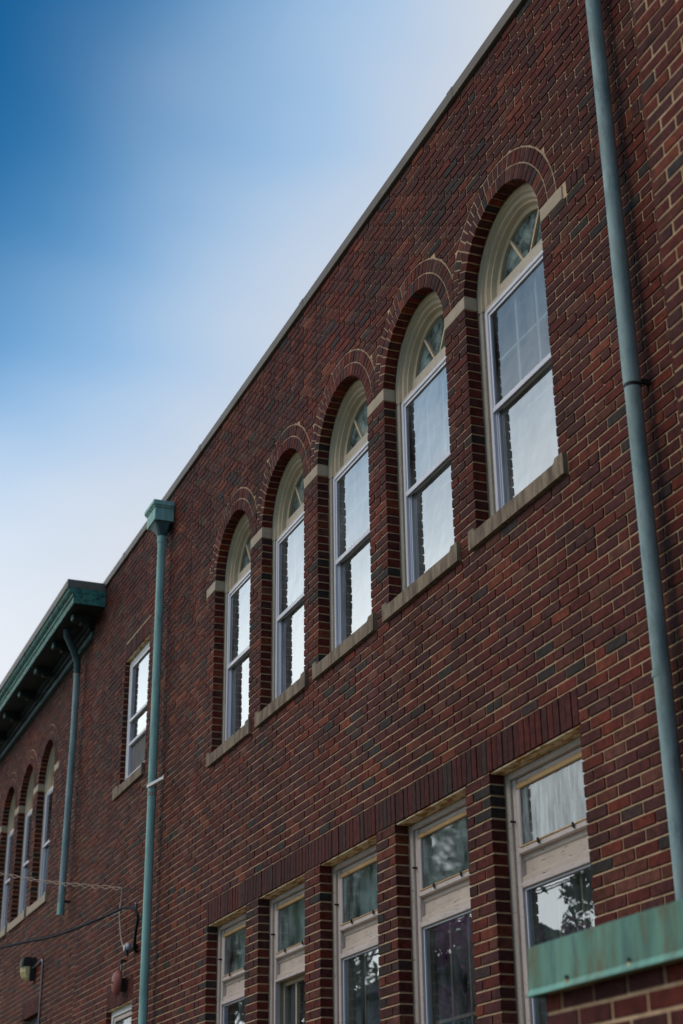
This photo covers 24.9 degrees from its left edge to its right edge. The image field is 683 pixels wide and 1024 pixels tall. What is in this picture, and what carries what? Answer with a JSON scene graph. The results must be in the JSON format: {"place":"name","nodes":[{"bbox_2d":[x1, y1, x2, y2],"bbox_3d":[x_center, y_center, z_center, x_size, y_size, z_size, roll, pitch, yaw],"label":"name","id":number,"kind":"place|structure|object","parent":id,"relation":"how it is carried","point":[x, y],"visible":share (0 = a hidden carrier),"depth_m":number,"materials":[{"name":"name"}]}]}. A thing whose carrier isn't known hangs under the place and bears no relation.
{"place":"outdoors","nodes":[
{"label":"outdoors","id":0,"kind":"place"},
{"bbox_2d":[0,579,106,1023],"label":"brick wing","id":1,"kind":"structure","parent":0,"point":[36,690],"depth_m":21.45,"materials":[{"name":"brown brick"}]},
{"bbox_2d":[0,792,14,930],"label":"arched window","id":2,"kind":"structure","parent":1,"relation":"in","point":[11,821],"depth_m":24.19,"materials":[{"name":"beige paint"}]},
{"bbox_2d":[18,771,33,915],"bbox_3d":[-4.513,4.816,22.760,0.138,2.222,1.063,9,-26,-20],"label":"arched window","id":3,"kind":"structure","parent":1,"relation":"in","point":[29,799],"depth_m":23.02,"materials":[{"name":"beige paint"}]},
{"bbox_2d":[19,957,35,980],"bbox_3d":[-4.169,6.064,20.558,0.193,0.295,0.170,9,-26,-20],"label":"wall lamp","id":4,"kind":"object","parent":1,"relation":"attached to","point":[27,971],"visible":1,"depth_m":20.49,"materials":[{"name":"metal"}]},
{"bbox_2d":[29,1017,37,1023],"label":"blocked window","id":5,"kind":"structure","parent":1,"relation":"in","point":[34,1021],"depth_m":20.62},
{"bbox_2d":[32,959,43,1023],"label":"conduit","id":6,"kind":"object","parent":1,"relation":"attached to","point":[42,960],"visible":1,"depth_m":19.98,"materials":[{"name":"grey metal"}]},
{"bbox_2d":[37,745,54,899],"bbox_3d":[-3.996,4.281,21.601,0.138,2.222,1.063,9,-26,-20],"label":"arched window","id":7,"kind":"structure","parent":1,"relation":"in","point":[49,780],"depth_m":21.84,"materials":[{"name":"beige paint"}]},
{"bbox_2d":[57,628,80,915],"bbox_3d":[-3.502,3.258,19.774,0.182,3.649,0.419,-8,-25,15],"label":"drainpipe","id":8,"kind":"object","parent":1,"relation":"attached to","point":[62,901],"visible":1,"depth_m":19.80,"materials":[{"name":"teal metal"}]},
{"bbox_2d":[0,0,512,683],"label":"sky","id":9,"kind":"structure","parent":0,"point":[177,177],"materials":[{"name":"blue"}]},
{"label":"pavement","id":10,"kind":"structure","parent":0,"visible":0},
{"bbox_2d":[526,899,682,1023],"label":"porch","id":11,"kind":"object","parent":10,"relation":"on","point":[627,970],"visible":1,"depth_m":4.93,"materials":[{"name":"metal"}]},
{"bbox_2d":[631,0,682,450],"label":"projecting wing","id":12,"kind":"structure","parent":10,"relation":"on","point":[658,29],"depth_m":6.71,"materials":[{"name":"brown brick"}]},
{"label":"utility pole","id":13,"kind":"object","parent":10,"relation":"on","visible":0},
{"bbox_2d":[0,904,138,952],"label":"service cable","id":14,"kind":"object","parent":13,"relation":"attached to","point":[84,925],"visible":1,"depth_m":16.80,"materials":[{"name":"black rubber"}]},
{"bbox_2d":[0,873,143,890],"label":"twisted wire","id":15,"kind":"object","parent":13,"relation":"attached to","point":[69,883],"visible":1,"depth_m":17.79,"materials":[{"name":"grey metal"}]},
{"bbox_2d":[119,889,123,946],"bbox_3d":[-2.276,4.258,16.144,0.030,0.704,0.294,10,-27,-22],"label":"drop wire","id":16,"kind":"object","parent":15,"relation":"hanging from","point":[119,921],"visible":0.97,"depth_m":16.18,"materials":[{"name":"grey metal"}]},
{"label":"ground","id":17,"kind":"structure","parent":0,"visible":0},
{"bbox_2d":[72,0,682,1023],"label":"brick building","id":18,"kind":"structure","parent":17,"relation":"on","point":[410,770],"depth_m":11.05,"materials":[{"name":"red brick"}]},
{"bbox_2d":[111,959,125,995],"bbox_3d":[-2.323,4.841,16.123,0.140,0.369,0.260,9,-26,-20],"label":"alarm bell","id":19,"kind":"object","parent":18,"relation":"attached to","point":[118,983],"visible":1,"depth_m":16.04,"materials":[{"name":"red metal"}]},
{"bbox_2d":[108,999,132,1023],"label":"sash window","id":20,"kind":"structure","parent":18,"relation":"in","point":[124,1011],"depth_m":16.31,"materials":[{"name":"paint"}]},
{"bbox_2d":[110,902,136,916],"bbox_3d":[-2.319,4.194,16.307,0.077,0.090,0.563,16,-29,-32],"label":"cable hook","id":21,"kind":"object","parent":18,"relation":"attached to","point":[133,906],"visible":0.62,"depth_m":16.28,"materials":[{"name":"grey metal"}]},
{"bbox_2d":[123,943,137,955],"bbox_3d":[-2.167,4.483,15.904,0.108,0.139,0.209,9,-26,-20],"label":"insulator","id":22,"kind":"object","parent":18,"relation":"attached to","point":[127,948],"visible":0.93,"depth_m":15.91,"materials":[{"name":"grey ceramic"}]},
{"bbox_2d":[125,634,149,779],"bbox_3d":[-2.243,2.238,17.491,0.166,1.485,1.060,9,-26,-20],"label":"sash window","id":23,"kind":"structure","parent":18,"relation":"in","point":[139,660],"depth_m":17.66,"materials":[{"name":"glass"}]},
{"bbox_2d":[138,499,174,1023],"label":"drainpipe","id":24,"kind":"object","parent":18,"relation":"attached to","point":[159,515],"visible":1,"depth_m":16.05,"materials":[{"name":"teal metal"}]},
{"bbox_2d":[209,905,246,1023],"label":"transom window","id":25,"kind":"structure","parent":18,"relation":"in","point":[230,984],"depth_m":13.50,"materials":[{"name":"paint"}]},
{"bbox_2d":[222,513,250,742],"bbox_3d":[-0.840,1.055,14.549,0.220,2.222,1.063,9,-26,-20],"label":"arched window","id":26,"kind":"structure","parent":18,"relation":"in","point":[237,578],"depth_m":14.73,"materials":[{"name":"beige paint"}]},
{"bbox_2d":[260,873,305,1023],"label":"transom window","id":27,"kind":"structure","parent":18,"relation":"in","point":[287,965],"depth_m":12.30,"materials":[{"name":"paint"}]},
{"bbox_2d":[272,452,304,700],"bbox_3d":[-0.323,0.521,13.390,0.220,2.222,1.063,9,-26,-20],"label":"arched window","id":28,"kind":"structure","parent":18,"relation":"in","point":[287,525],"depth_m":13.67,"materials":[{"name":"glass"}]},
{"bbox_2d":[329,379,372,650],"bbox_3d":[0.194,-0.014,12.232,0.220,2.222,1.063,9,-26,-20],"label":"arched window","id":29,"kind":"structure","parent":18,"relation":"in","point":[345,462],"depth_m":12.48,"materials":[{"name":"glass"}]},
{"bbox_2d":[321,835,380,1023],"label":"transom window","id":30,"kind":"structure","parent":18,"relation":"in","point":[351,943],"depth_m":11.11,"materials":[{"name":"paint"}]},
{"bbox_2d":[396,291,454,590],"bbox_3d":[0.712,-0.549,11.073,0.220,2.222,1.063,9,-26,-20],"label":"arched window","id":31,"kind":"structure","parent":18,"relation":"in","point":[413,385],"depth_m":11.29,"materials":[{"name":"glass"}]},
{"bbox_2d":[397,786,475,1023],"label":"transom window","id":32,"kind":"structure","parent":18,"relation":"in","point":[432,911],"depth_m":9.87,"materials":[{"name":"paint"}]},
{"bbox_2d":[477,183,553,516],"bbox_3d":[1.191,-1.089,9.901,0.138,2.222,1.063,9,-26,-20],"label":"arched window","id":33,"kind":"structure","parent":18,"relation":"in","point":[496,294],"depth_m":10.16,"materials":[{"name":"beige paint"}]},
{"bbox_2d":[491,725,591,1023],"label":"transom window","id":34,"kind":"structure","parent":18,"relation":"in","point":[533,871],"depth_m":8.72,"materials":[{"name":"paint"}]},
{"bbox_2d":[585,0,682,900],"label":"drainpipe","id":35,"kind":"object","parent":18,"relation":"attached to","point":[633,383],"visible":1,"depth_m":7.92,"materials":[{"name":"teal metal"}]}
]}

